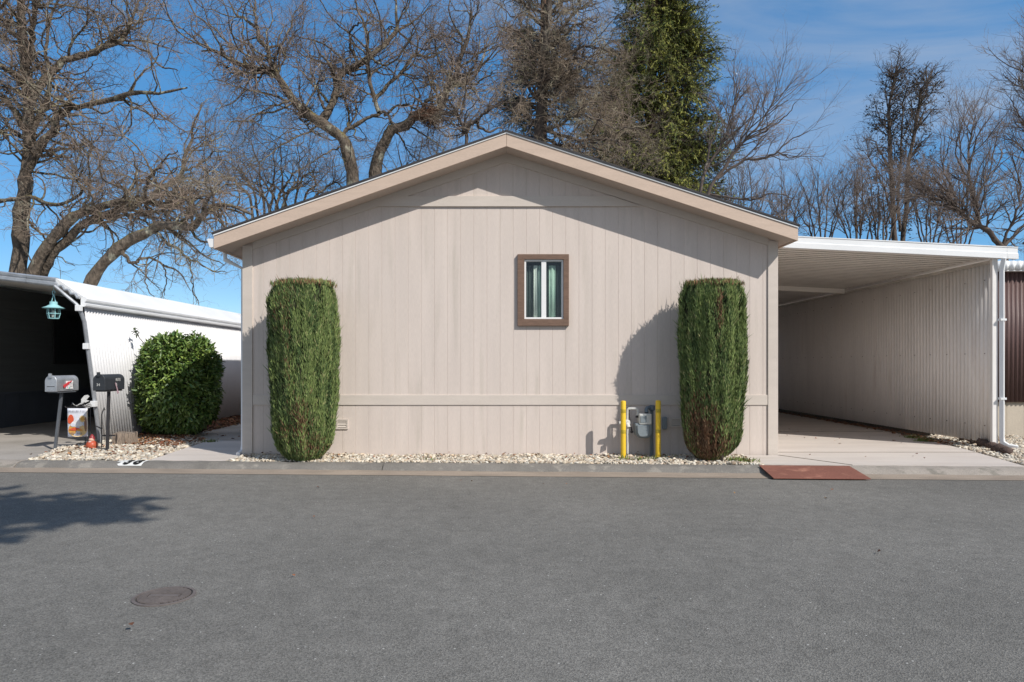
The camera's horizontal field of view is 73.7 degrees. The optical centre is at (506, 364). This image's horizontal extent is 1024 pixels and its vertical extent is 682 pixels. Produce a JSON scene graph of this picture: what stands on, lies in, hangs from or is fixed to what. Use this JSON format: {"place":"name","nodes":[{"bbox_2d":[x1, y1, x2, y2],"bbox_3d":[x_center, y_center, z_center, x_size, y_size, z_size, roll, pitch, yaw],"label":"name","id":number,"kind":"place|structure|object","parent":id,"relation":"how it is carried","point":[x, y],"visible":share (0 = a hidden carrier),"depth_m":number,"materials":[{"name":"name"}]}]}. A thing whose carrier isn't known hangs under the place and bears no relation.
{"place":"outdoors","nodes":[
{"label":"outdoors","id":0,"kind":"place"},
{"bbox_2d":[0,416,96,459],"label":"driveway","id":1,"kind":"structure","parent":0,"point":[22,442],"depth_m":11.46,"materials":[{"name":"concrete"}]},
{"bbox_2d":[149,441,241,460],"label":"path","id":2,"kind":"structure","parent":0,"point":[217,451],"depth_m":9.59,"materials":[{"name":"concrete"}]},
{"bbox_2d":[193,423,240,440],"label":"path","id":3,"kind":"structure","parent":0,"point":[231,432],"depth_m":12.18,"materials":[{"name":"concrete"}]},
{"bbox_2d":[0,472,1023,681],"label":"road","id":4,"kind":"structure","parent":0,"point":[401,578],"depth_m":4.25,"materials":[{"name":"grey asphalt"}]},
{"bbox_2d":[131,586,195,606],"bbox_3d":[-1.965,1.331,3.920,0.336,0.018,0.336,0,0,0],"label":"manhole cover","id":5,"kind":"object","parent":4,"relation":"on","point":[162,596],"visible":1,"depth_m":3.90,"materials":[{"name":"metal"}]},
{"bbox_2d":[0,467,1023,479],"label":"gutter","id":6,"kind":"object","parent":4,"relation":"on","point":[510,473],"visible":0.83,"depth_m":8.25,"materials":[{"name":"grey concrete"}]},
{"bbox_2d":[0,0,1023,313],"label":"sky","id":7,"kind":"structure","parent":0,"point":[860,28],"materials":[{"name":"blue"}]},
{"bbox_2d":[71,409,988,462],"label":"yard","id":8,"kind":"structure","parent":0,"point":[884,428],"depth_m":14.37,"materials":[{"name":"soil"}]},
{"bbox_2d":[0,459,24,467],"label":"kerb","id":9,"kind":"structure","parent":8,"relation":"on","point":[10,463],"depth_m":8.71,"materials":[{"name":"concrete"}]},
{"bbox_2d":[0,287,93,427],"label":"mobile home","id":10,"kind":"object","parent":8,"relation":"on","point":[37,346],"visible":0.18,"depth_m":14.50,"materials":[{"name":"grey"}]},
{"bbox_2d":[45,374,77,448],"bbox_3d":[-6.453,0.701,9.900,0.210,1.158,0.520,0,0,0],"label":"mailbox","id":11,"kind":"object","parent":8,"relation":"on","point":[61,384],"visible":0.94,"depth_m":9.87,"materials":[{"name":"metal"}]},
{"bbox_2d":[45,374,57,391],"bbox_3d":[-6.451,0.252,9.668,0.170,0.259,0.055,0,0,0],"label":"door","id":12,"kind":"structure","parent":11,"relation":"in","point":[51,382],"depth_m":9.66,"materials":[{"name":"metal"}]},
{"bbox_2d":[0,0,229,280],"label":"bare oak","id":13,"kind":"object","parent":8,"relation":"on","point":[28,120],"visible":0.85,"depth_m":21.63,"materials":[{"name":"brown plant"}]},
{"bbox_2d":[27,434,205,460],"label":"gravel","id":14,"kind":"structure","parent":8,"relation":"on","point":[98,454],"depth_m":9.56,"materials":[{"name":"beige gravel"}]},
{"bbox_2d":[65,404,90,436],"bbox_3d":[-6.374,0.927,10.135,0.385,0.686,0.042,0,0,0],"label":"garden flag","id":15,"kind":"object","parent":14,"relation":"on","point":[77,420],"visible":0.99,"depth_m":10.13,"materials":[{"name":"fabric"}]},
{"bbox_2d":[75,395,91,444],"bbox_3d":[-6.428,0.863,10.347,0.280,0.815,0.063,0,0,-7],"label":"butterfly stake","id":16,"kind":"object","parent":14,"relation":"on","point":[84,399],"visible":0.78,"depth_m":10.36,"materials":[{"name":"white metal"}]},
{"bbox_2d":[86,434,97,449],"bbox_3d":[-6.148,1.141,10.120,0.164,0.228,0.164,0,0,0],"label":"garden gnome","id":17,"kind":"object","parent":14,"relation":"on","point":[91,442],"visible":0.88,"depth_m":10.08,"materials":[{"name":"red ceramic"}]},
{"bbox_2d":[96,408,104,447],"bbox_3d":[-5.973,0.947,10.050,0.139,0.646,0.018,0,0,0],"label":"plant hook","id":18,"kind":"object","parent":14,"relation":"on","point":[101,428],"visible":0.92,"depth_m":10.04,"materials":[{"name":"metal"}]},
{"bbox_2d":[93,372,123,449],"bbox_3d":[-5.737,0.691,9.822,0.230,1.178,0.520,0,0,0],"label":"mailbox","id":19,"kind":"object","parent":14,"relation":"on","point":[108,383],"visible":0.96,"depth_m":9.79,"materials":[{"name":"metal"}]},
{"bbox_2d":[93,372,105,390],"bbox_3d":[-5.722,0.232,9.589,0.170,0.259,0.055,0,0,0],"label":"door","id":20,"kind":"structure","parent":19,"relation":"in","point":[99,380],"depth_m":9.58,"materials":[{"name":"black paint"}]},
{"bbox_2d":[31,442,190,455],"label":"fallen leaves","id":21,"kind":"object","parent":14,"relation":"on","point":[155,450],"visible":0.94,"depth_m":9.69,"materials":[{"name":"brown plant"}]},
{"bbox_2d":[112,431,137,444],"bbox_3d":[-5.887,1.151,10.547,0.358,0.233,0.377,0,0,0],"label":"tree stump","id":22,"kind":"object","parent":14,"relation":"on","point":[120,437],"visible":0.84,"depth_m":10.44,"materials":[{"name":"brown wood"}]},
{"bbox_2d":[109,433,206,446],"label":"fallen leaves","id":23,"kind":"object","parent":14,"relation":"on","point":[182,437],"visible":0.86,"depth_m":10.99,"materials":[{"name":"brown plant"}]},
{"bbox_2d":[0,271,240,441],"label":"awning carport","id":24,"kind":"object","parent":8,"relation":"on","point":[111,319],"visible":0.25,"depth_m":11.79,"materials":[{"name":"white metal"}]},
{"bbox_2d":[42,287,64,318],"bbox_3d":[-6.980,-1.010,10.520,0.304,0.600,0.304,0,0,0],"label":"hanging lantern","id":25,"kind":"object","parent":24,"relation":"hanging from","point":[52,305],"visible":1,"depth_m":10.49,"materials":[{"name":"teal metal"}]},
{"bbox_2d":[26,72,317,278],"bbox_3d":[-9.740,-3.711,19.529,7.183,10.106,6.604,0,0,-33],"label":"bare oak","id":26,"kind":"object","parent":8,"relation":"on","point":[52,246],"visible":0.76,"depth_m":19.52,"materials":[{"name":"brown plant"}]},
{"bbox_2d":[131,328,225,434],"bbox_3d":[-5.775,0.346,12.039,1.554,1.976,1.531,0,0,0],"label":"laurel shrub","id":27,"kind":"object","parent":8,"relation":"on","point":[177,381],"visible":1,"depth_m":11.62,"materials":[{"name":"green plant"}]},
{"bbox_2d":[138,415,240,437],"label":"fallen leaves","id":28,"kind":"object","parent":8,"relation":"on","point":[232,419],"visible":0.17,"depth_m":14.10,"materials":[{"name":"brown plant"}]},
{"bbox_2d":[83,140,296,306],"bbox_3d":[-8.238,-2.473,18.396,6.686,7.379,4.260,0,0,33],"label":"bare oak","id":29,"kind":"object","parent":8,"relation":"on","point":[113,253],"visible":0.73,"depth_m":17.83,"materials":[{"name":"brown plant"}]},
{"bbox_2d":[14,460,384,469],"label":"kerb","id":30,"kind":"structure","parent":8,"relation":"on","point":[164,464],"depth_m":8.59,"materials":[{"name":"grey concrete"}]},
{"bbox_2d":[117,460,148,465],"bbox_3d":[-4.774,1.246,8.698,0.363,0.044,0.240,0,0,0],"label":"kerb number","id":31,"kind":"object","parent":30,"relation":"on","point":[132,463],"visible":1,"depth_m":8.64,"materials":[{"name":"white paint"}]},
{"bbox_2d":[167,94,364,238],"bbox_3d":[-8.795,-4.653,26.782,7.483,12.564,7.375,0,0,44],"label":"bare tree","id":32,"kind":"object","parent":8,"relation":"on","point":[333,175],"visible":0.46,"depth_m":26.59,"materials":[{"name":"brown wood"}]},
{"bbox_2d":[185,94,358,238],"bbox_3d":[-8.702,-4.565,25.338,9.350,12.147,5.739,0,0,31],"label":"bare tree","id":33,"kind":"object","parent":8,"relation":"on","point":[294,187],"visible":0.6,"depth_m":24.41,"materials":[{"name":"brown wood"}]},
{"bbox_2d":[263,274,344,461],"bbox_3d":[-2.649,0.056,8.859,1.111,2.458,0.973,0,0,0],"label":"columnar shrub","id":34,"kind":"object","parent":8,"relation":"on","point":[303,341],"visible":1,"depth_m":8.56,"materials":[{"name":"green plant"}]},
{"bbox_2d":[115,0,556,223],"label":"bare oak","id":35,"kind":"object","parent":8,"relation":"on","point":[250,69],"visible":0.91,"depth_m":23.21,"materials":[{"name":"brown plant"}]},
{"bbox_2d":[402,103,457,129],"bbox_3d":[-2.654,-8.451,23.081,1.733,0.908,1.402,0,0,16],"label":"stick nest","id":36,"kind":"object","parent":35,"relation":"on","point":[428,111],"visible":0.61,"depth_m":22.91,"materials":[{"name":"brown plant"}]},
{"bbox_2d":[332,85,506,186],"bbox_3d":[-3.702,-5.232,28.272,7.712,13.839,6.737,0,0,-19],"label":"bare tree","id":37,"kind":"object","parent":8,"relation":"on","point":[424,143],"visible":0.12,"depth_m":27.54,"materials":[{"name":"brown wood"}]},
{"bbox_2d":[409,57,534,149],"bbox_3d":[-1.018,-4.301,21.056,4.182,11.126,3.660,0,0,0],"label":"bare oak","id":38,"kind":"object","parent":8,"relation":"on","point":[464,128],"visible":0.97,"depth_m":21.02,"materials":[{"name":"brown plant"}]},
{"bbox_2d":[228,452,763,464],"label":"gravel","id":39,"kind":"structure","parent":8,"relation":"on","point":[679,459],"depth_m":8.84,"materials":[{"name":"beige gravel"}]},
{"bbox_2d":[250,451,750,460],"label":"fallen leaves","id":40,"kind":"object","parent":39,"relation":"on","point":[532,455],"visible":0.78,"depth_m":8.98,"materials":[{"name":"brown plant"}]},
{"bbox_2d":[621,401,625,457],"bbox_3d":[1.536,0.870,8.980,0.071,0.800,0.071,0,0,0],"label":"bollard","id":41,"kind":"object","parent":39,"relation":"on","point":[623,428],"visible":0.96,"depth_m":8.95,"materials":[{"name":"yellow metal"}]},
{"bbox_2d":[655,400,660,456],"bbox_3d":[1.992,0.864,8.970,0.071,0.800,0.071,0,0,0],"label":"bollard","id":42,"kind":"object","parent":39,"relation":"on","point":[658,427],"visible":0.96,"depth_m":8.94,"materials":[{"name":"yellow metal"}]},
{"bbox_2d":[207,130,799,456],"bbox_3d":[-0.621,-0.915,16.663,8.958,4.350,15.400,0,0,0],"label":"mobile home","id":43,"kind":"object","parent":8,"relation":"on","point":[506,291],"visible":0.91,"depth_m":9.35,"materials":[{"name":"beige wood"}]},
{"bbox_2d":[517,254,568,325],"bbox_3d":[0.510,-1.033,9.488,0.733,1.013,0.365,0,0,0],"label":"window","id":44,"kind":"structure","parent":43,"relation":"in","point":[542,279],"depth_m":9.34,"materials":[{"name":"brown wood"}]},
{"bbox_2d":[619,405,654,455],"bbox_3d":[1.755,0.885,9.152,0.503,0.688,0.228,0,0,0],"label":"gas meter","id":45,"kind":"object","parent":43,"relation":"attached to","point":[643,426],"visible":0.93,"depth_m":9.12,"materials":[{"name":"grey paint"}]},
{"bbox_2d":[662,417,666,428],"bbox_3d":[2.155,0.795,9.319,0.065,0.168,0.058,0,0,0],"label":"junction box","id":46,"kind":"object","parent":43,"relation":"attached to","point":[664,422],"visible":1,"depth_m":9.29,"materials":[{"name":"grey paint"}]},
{"bbox_2d":[480,0,591,141],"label":"bare tree","id":47,"kind":"object","parent":8,"relation":"on","point":[523,122],"visible":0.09,"depth_m":35.74,"materials":[{"name":"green plant"}]},
{"bbox_2d":[382,462,764,472],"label":"kerb","id":48,"kind":"structure","parent":8,"relation":"on","point":[538,467],"depth_m":8.36,"materials":[{"name":"grey concrete"}]},
{"bbox_2d":[455,0,706,176],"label":"bare tree","id":49,"kind":"object","parent":8,"relation":"on","point":[548,45],"visible":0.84,"depth_m":26.10,"materials":[{"name":"brown plant"}]},
{"bbox_2d":[556,0,748,205],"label":"evergreen tree","id":50,"kind":"object","parent":8,"relation":"on","point":[678,34],"visible":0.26,"depth_m":31.43,"materials":[{"name":"green foliage"},{"name":"bark"}]},
{"bbox_2d":[673,274,750,460],"bbox_3d":[2.660,0.049,8.839,0.998,2.471,0.939,0,0,0],"label":"columnar shrub","id":51,"kind":"object","parent":8,"relation":"on","point":[712,338],"visible":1,"depth_m":8.56,"materials":[{"name":"green plant"}]},
{"bbox_2d":[701,143,814,220],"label":"bare tree","id":52,"kind":"object","parent":8,"relation":"on","point":[780,212],"visible":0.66,"depth_m":32.38,"materials":[{"name":"brown plant"}]},
{"bbox_2d":[690,9,856,216],"bbox_3d":[8.074,-4.769,20.802,3.981,12.062,5.923,0,0,-38],"label":"bare tree","id":53,"kind":"object","parent":8,"relation":"on","point":[732,135],"visible":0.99,"depth_m":20.71,"materials":[{"name":"brown plant"}]},
{"bbox_2d":[750,131,824,234],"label":"bare tree","id":54,"kind":"object","parent":8,"relation":"on","point":[795,217],"visible":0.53,"depth_m":35.88,"materials":[{"name":"brown plant"}]},
{"bbox_2d":[772,126,868,237],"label":"bare tree","id":55,"kind":"object","parent":8,"relation":"on","point":[822,201],"visible":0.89,"depth_m":34.09,"materials":[{"name":"brown plant"}]},
{"bbox_2d":[811,126,892,238],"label":"bare tree","id":56,"kind":"object","parent":8,"relation":"on","point":[859,224],"visible":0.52,"depth_m":36.67,"materials":[{"name":"brown plant"}]},
{"bbox_2d":[832,130,933,239],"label":"bare tree","id":57,"kind":"object","parent":8,"relation":"on","point":[879,217],"visible":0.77,"depth_m":33.08,"materials":[{"name":"brown plant"}]},
{"bbox_2d":[765,465,1023,474],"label":"kerb","id":58,"kind":"structure","parent":8,"relation":"on","point":[962,470],"depth_m":8.13,"materials":[{"name":"concrete"}]},
{"bbox_2d":[759,465,870,479],"bbox_3d":[3.625,1.266,8.062,1.149,0.102,0.378,0,0,3],"label":"ramp plate","id":59,"kind":"object","parent":58,"relation":"on","point":[804,472],"visible":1,"depth_m":8.04,"materials":[{"name":"metal"}]},
{"bbox_2d":[778,236,1018,448],"bbox_3d":[5.605,-0.342,15.127,3.770,3.146,10.501,0,0,0],"label":"carport","id":60,"kind":"object","parent":8,"relation":"on","point":[899,334],"visible":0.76,"depth_m":11.94,"materials":[{"name":"white paint"}]},
{"bbox_2d":[840,38,958,240],"bbox_3d":[22.093,-7.864,38.043,5.886,20.307,7.338,0,0,37],"label":"tall tree","id":61,"kind":"object","parent":8,"relation":"on","point":[922,93],"visible":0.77,"depth_m":37.86,"materials":[{"name":"brown plant"}]},
{"bbox_2d":[782,242,1023,435],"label":"mobile home","id":62,"kind":"object","parent":8,"relation":"on","point":[1014,347],"visible":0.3,"depth_m":11.75,"materials":[{"name":"brown metal"}]},
{"bbox_2d":[881,131,981,242],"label":"bare tree","id":63,"kind":"object","parent":8,"relation":"on","point":[925,216],"visible":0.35,"depth_m":35.17,"materials":[{"name":"brown plant"}]},
{"bbox_2d":[848,60,1023,260],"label":"bare tree","id":64,"kind":"object","parent":8,"relation":"on","point":[947,197],"visible":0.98,"depth_m":24.56,"materials":[{"name":"brown plant"}]},
{"bbox_2d":[910,125,1022,243],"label":"bare tree","id":65,"kind":"object","parent":8,"relation":"on","point":[990,208],"visible":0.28,"depth_m":37.59,"materials":[{"name":"brown plant"}]},
{"bbox_2d":[927,434,1023,465],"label":"gravel","id":66,"kind":"structure","parent":8,"relation":"on","point":[1016,456],"depth_m":10.07,"materials":[{"name":"beige gravel"}]},
{"bbox_2d":[976,438,988,446],"bbox_3d":[7.162,1.180,10.254,0.210,0.154,0.228,0,0,0],"label":"edging stone","id":67,"kind":"object","parent":8,"relation":"on","point":[980,442],"visible":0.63,"depth_m":10.20,"materials":[{"name":"brown stone"}]},
{"bbox_2d":[984,442,996,447],"bbox_3d":[7.104,1.190,9.991,0.162,0.132,0.180,0,0,-40],"label":"edging stone","id":68,"kind":"object","parent":8,"relation":"on","point":[989,445],"visible":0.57,"depth_m":9.95,"materials":[{"name":"brown stone"}]},
{"bbox_2d":[962,7,1023,168],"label":"bare tree","id":69,"kind":"object","parent":8,"relation":"on","point":[1020,86],"visible":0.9,"depth_m":28.34,"materials":[{"name":"brown plant"}]},
{"bbox_2d":[990,443,1007,451],"bbox_3d":[6.885,1.173,9.538,0.197,0.169,0.208,0,0,-43],"label":"edging stone","id":70,"kind":"object","parent":8,"relation":"on","point":[997,447],"visible":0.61,"depth_m":9.49,"materials":[{"name":"brown stone"}]},
{"bbox_2d":[1000,447,1013,453],"bbox_3d":[6.877,1.188,9.396,0.156,0.122,0.172,0,0,0],"label":"edging stone","id":71,"kind":"object","parent":8,"relation":"on","point":[1007,450],"visible":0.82,"depth_m":9.34,"materials":[{"name":"brown stone"}]},
{"bbox_2d":[744,412,1023,466],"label":"driveway","id":72,"kind":"structure","parent":0,"point":[868,448],"depth_m":9.93,"materials":[{"name":"concrete"}]},
{"bbox_2d":[201,434,937,462],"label":"weeds","id":73,"kind":"object","parent":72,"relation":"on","point":[753,459],"visible":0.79,"depth_m":8.87,"materials":[{"name":"green plant"}]},
{"bbox_2d":[778,431,882,464],"bbox_3d":[5.325,1.230,10.498,3.250,0.010,4.228,0,0,0],"label":"driveway joint","id":74,"kind":"object","parent":72,"relation":"on","point":[826,431],"visible":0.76,"depth_m":12.60,"materials":[{"name":"concrete"}]},
{"bbox_2d":[778,411,968,444],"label":"fallen leaves","id":75,"kind":"object","parent":72,"relation":"on","point":[913,435],"visible":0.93,"depth_m":12.17,"materials":[{"name":"brown plant"}]}
]}

